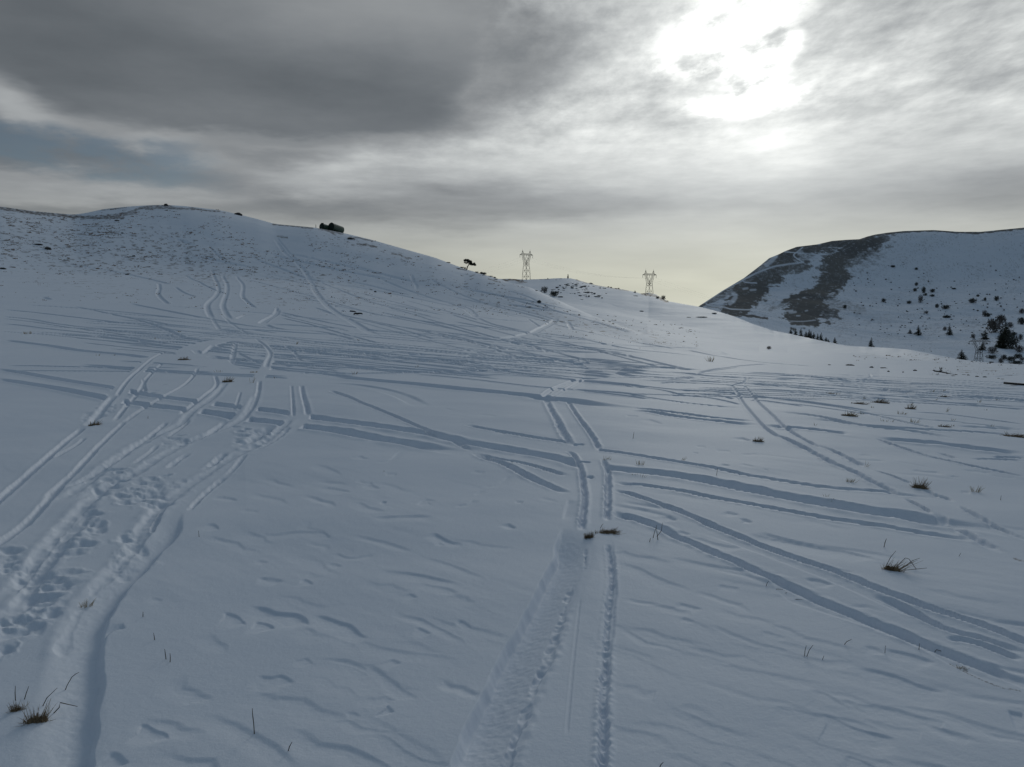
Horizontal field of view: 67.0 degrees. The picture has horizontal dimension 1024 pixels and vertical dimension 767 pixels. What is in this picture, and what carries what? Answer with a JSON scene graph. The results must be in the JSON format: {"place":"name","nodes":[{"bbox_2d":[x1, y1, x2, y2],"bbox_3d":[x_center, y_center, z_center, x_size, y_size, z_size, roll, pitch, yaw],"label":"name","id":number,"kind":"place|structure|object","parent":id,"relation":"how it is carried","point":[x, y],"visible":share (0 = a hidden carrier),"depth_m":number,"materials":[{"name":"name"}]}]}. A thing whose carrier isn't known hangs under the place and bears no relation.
{"place":"outdoors","nodes":[
{"label":"outdoors","id":0,"kind":"place"},
{"bbox_2d":[0,205,1023,766],"bbox_3d":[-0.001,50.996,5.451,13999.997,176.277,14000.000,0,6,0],"label":"ground","id":1,"kind":"structure","parent":0,"point":[388,555],"depth_m":7.05,"materials":[{"name":"white snow"}]},
{"bbox_2d":[6,700,24,712],"bbox_3d":[-2.420,1.588,3.778,0.105,0.090,0.054,-3,7,-26],"label":"grass tuft","id":2,"kind":"object","parent":1,"relation":"on","point":[16,709],"visible":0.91,"depth_m":3.78,"materials":[{"name":"brown plant"}]},
{"bbox_2d":[16,699,57,726],"bbox_3d":[-2.278,1.594,3.697,0.190,0.141,0.095,-4,7,-33],"label":"grass tuft","id":3,"kind":"object","parent":1,"relation":"on","point":[38,719],"visible":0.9,"depth_m":3.69,"materials":[{"name":"brown plant"}]},
{"bbox_2d":[80,599,94,607],"bbox_3d":[-2.821,1.460,5.144,0.100,0.073,0.061,-2,7,-21],"label":"grass tuft","id":4,"kind":"object","parent":1,"relation":"on","point":[85,606],"visible":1,"depth_m":5.13,"materials":[{"name":"brown plant"}]},
{"bbox_2d":[89,420,102,425],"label":"grass tuft","id":5,"kind":"object","parent":1,"relation":"on","point":[98,423],"visible":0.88,"depth_m":12.31,"materials":[{"name":"brown plant"}]},
{"bbox_2d":[222,377,234,381],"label":"grass tuft","id":6,"kind":"object","parent":1,"relation":"on","point":[229,380],"visible":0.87,"depth_m":18.59,"materials":[{"name":"brown plant"}]},
{"bbox_2d":[319,223,327,229],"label":"storage tank","id":7,"kind":"object","parent":1,"relation":"on","point":[323,226],"visible":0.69,"depth_m":212.40,"materials":[{"name":"grey metal"}]},
{"bbox_2d":[328,222,343,232],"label":"storage tank","id":8,"kind":"object","parent":1,"relation":"on","point":[334,227],"visible":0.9,"depth_m":213.28,"materials":[{"name":"grey metal"}]},
{"bbox_2d":[464,259,476,269],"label":"bent pine","id":9,"kind":"object","parent":1,"relation":"on","point":[469,262],"visible":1,"depth_m":184.45,"materials":[{"name":"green plant"}]},
{"bbox_2d":[0,208,1023,374],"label":"slope grass","id":10,"kind":"structure","parent":1,"relation":"on","point":[91,233],"depth_m":146.71,"materials":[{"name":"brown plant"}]},
{"bbox_2d":[521,250,532,279],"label":"power pylon","id":11,"kind":"object","parent":1,"relation":"on","point":[526,263],"visible":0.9,"depth_m":593.58,"materials":[{"name":"metal"}]},
{"bbox_2d":[549,291,558,295],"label":"shrub","id":12,"kind":"object","parent":1,"relation":"on","point":[552,293],"visible":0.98,"depth_m":421.43,"materials":[{"name":"green plant"}]},
{"bbox_2d":[583,531,594,537],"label":"grass tuft","id":13,"kind":"object","parent":1,"relation":"on","point":[589,535],"visible":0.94,"depth_m":6.57,"materials":[{"name":"brown plant"}]},
{"bbox_2d":[595,527,622,534],"bbox_3d":[0.850,1.289,6.697,0.278,0.064,0.170,0,6,0],"label":"grass tuft","id":14,"kind":"object","parent":1,"relation":"on","point":[611,531],"visible":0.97,"depth_m":6.70,"materials":[{"name":"brown plant"}]},
{"bbox_2d":[643,270,655,292],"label":"power pylon","id":15,"kind":"object","parent":1,"relation":"on","point":[649,285],"visible":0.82,"depth_m":571.18,"materials":[{"name":"metal"}]},
{"bbox_2d":[840,411,859,416],"bbox_3d":[6.425,0.588,14.703,0.356,0.159,0.242,3,7,27],"label":"grass tuft","id":16,"kind":"object","parent":1,"relation":"on","point":[851,414],"visible":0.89,"depth_m":14.69,"materials":[{"name":"brown plant"}]},
{"bbox_2d":[872,398,889,403],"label":"grass tuft","id":17,"kind":"object","parent":1,"relation":"on","point":[878,401],"visible":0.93,"depth_m":18.04,"materials":[{"name":"brown plant"}]},
{"bbox_2d":[880,558,920,571],"bbox_3d":[2.896,1.365,5.763,0.289,0.170,0.110,3,7,25],"label":"grass tuft","id":18,"kind":"object","parent":1,"relation":"on","point":[892,568],"visible":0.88,"depth_m":5.76,"materials":[{"name":"brown plant"}]},
{"bbox_2d":[910,476,930,488],"bbox_3d":[4.526,1.122,8.573,0.247,0.189,0.158,3,7,23],"label":"grass tuft","id":19,"kind":"object","parent":1,"relation":"on","point":[921,486],"visible":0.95,"depth_m":8.56,"materials":[{"name":"brown plant"}]},
{"bbox_2d":[1001,431,1023,437],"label":"grass tuft","id":20,"kind":"object","parent":1,"relation":"on","point":[1017,435],"visible":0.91,"depth_m":12.67,"materials":[{"name":"brown plant"}]},
{"bbox_2d":[0,0,1023,305],"label":"sky","id":21,"kind":"structure","parent":0,"point":[697,144],"materials":[{"name":"grey"}]},
{"bbox_2d":[698,228,1023,363],"bbox_3d":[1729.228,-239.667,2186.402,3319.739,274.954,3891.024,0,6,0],"label":"mountain","id":22,"kind":"structure","parent":0,"point":[808,285],"depth_m":1153.72,"materials":[{"name":"white snow"}]},
{"bbox_2d":[912,325,922,334],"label":"conifer","id":23,"kind":"object","parent":22,"relation":"on","point":[919,331],"visible":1,"depth_m":798.47,"materials":[{"name":"green plant"}]},
{"bbox_2d":[945,324,952,334],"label":"conifer","id":24,"kind":"object","parent":22,"relation":"on","point":[950,332],"visible":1,"depth_m":798.10,"materials":[{"name":"green plant"}]},
{"bbox_2d":[956,350,966,359],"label":"conifer","id":25,"kind":"object","parent":22,"relation":"on","point":[962,357],"visible":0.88,"depth_m":587.23,"materials":[{"name":"green plant"}]},
{"bbox_2d":[969,337,989,361],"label":"power pylon","id":26,"kind":"object","parent":22,"relation":"on","point":[979,348],"visible":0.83,"depth_m":534.38,"materials":[{"name":"metal"}]},
{"bbox_2d":[979,330,988,339],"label":"conifer","id":27,"kind":"object","parent":22,"relation":"on","point":[984,334],"visible":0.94,"depth_m":761.13,"materials":[{"name":"green plant"}]},
{"bbox_2d":[985,354,996,358],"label":"shrub","id":28,"kind":"object","parent":22,"relation":"on","point":[991,356],"visible":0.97,"depth_m":602.72,"materials":[{"name":"green plant"}]},
{"bbox_2d":[987,347,997,353],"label":"shrub","id":29,"kind":"object","parent":22,"relation":"on","point":[992,349],"visible":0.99,"depth_m":635.15,"materials":[{"name":"green plant"}]},
{"bbox_2d":[985,317,1004,332],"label":"shrub","id":30,"kind":"object","parent":22,"relation":"on","point":[995,326],"visible":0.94,"depth_m":800.58,"materials":[{"name":"green plant"}]},
{"bbox_2d":[994,329,1004,346],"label":"conifer","id":31,"kind":"object","parent":22,"relation":"on","point":[998,342],"visible":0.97,"depth_m":666.27,"materials":[{"name":"green plant"}]},
{"bbox_2d":[996,319,1009,341],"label":"conifer","id":32,"kind":"object","parent":22,"relation":"on","point":[1006,332],"visible":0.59,"depth_m":716.73,"materials":[{"name":"green plant"}]},
{"bbox_2d":[998,331,1008,348],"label":"conifer","id":33,"kind":"object","parent":22,"relation":"on","point":[1003,344],"visible":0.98,"depth_m":660.68,"materials":[{"name":"green plant"}]},
{"bbox_2d":[1005,356,1015,360],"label":"shrub","id":34,"kind":"object","parent":22,"relation":"on","point":[1009,358],"visible":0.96,"depth_m":596.43,"materials":[{"name":"green plant"}]},
{"bbox_2d":[1004,333,1020,348],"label":"shrub","id":35,"kind":"object","parent":22,"relation":"on","point":[1013,340],"visible":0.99,"depth_m":658.43,"materials":[{"name":"green plant"}]},
{"bbox_2d":[1009,360,1023,363],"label":"shrub","id":36,"kind":"object","parent":22,"relation":"on","point":[1017,362],"visible":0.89,"depth_m":574.01,"materials":[{"name":"green plant"}]},
{"bbox_2d":[1014,345,1023,351],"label":"shrub","id":37,"kind":"object","parent":22,"relation":"on","point":[1018,348],"visible":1,"depth_m":640.43,"materials":[{"name":"green plant"}]},
{"bbox_2d":[1017,317,1023,323],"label":"shrub","id":38,"kind":"object","parent":22,"relation":"on","point":[1021,320],"visible":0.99,"depth_m":894.69,"materials":[{"name":"green plant"}]},
{"bbox_2d":[933,367,954,374],"bbox_3d":[20.248,-0.601,36.210,0.986,0.373,0.062,4,7,30],"label":"dead branch","id":39,"kind":"object","parent":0,"point":[940,370],"visible":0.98,"depth_m":36.26,"materials":[{"name":"brown wood"}]},
{"bbox_2d":[1003,382,1023,385],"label":"board","id":40,"kind":"object","parent":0,"point":[1011,383],"visible":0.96,"depth_m":27.29,"materials":[{"name":"brown wood"}]}
]}

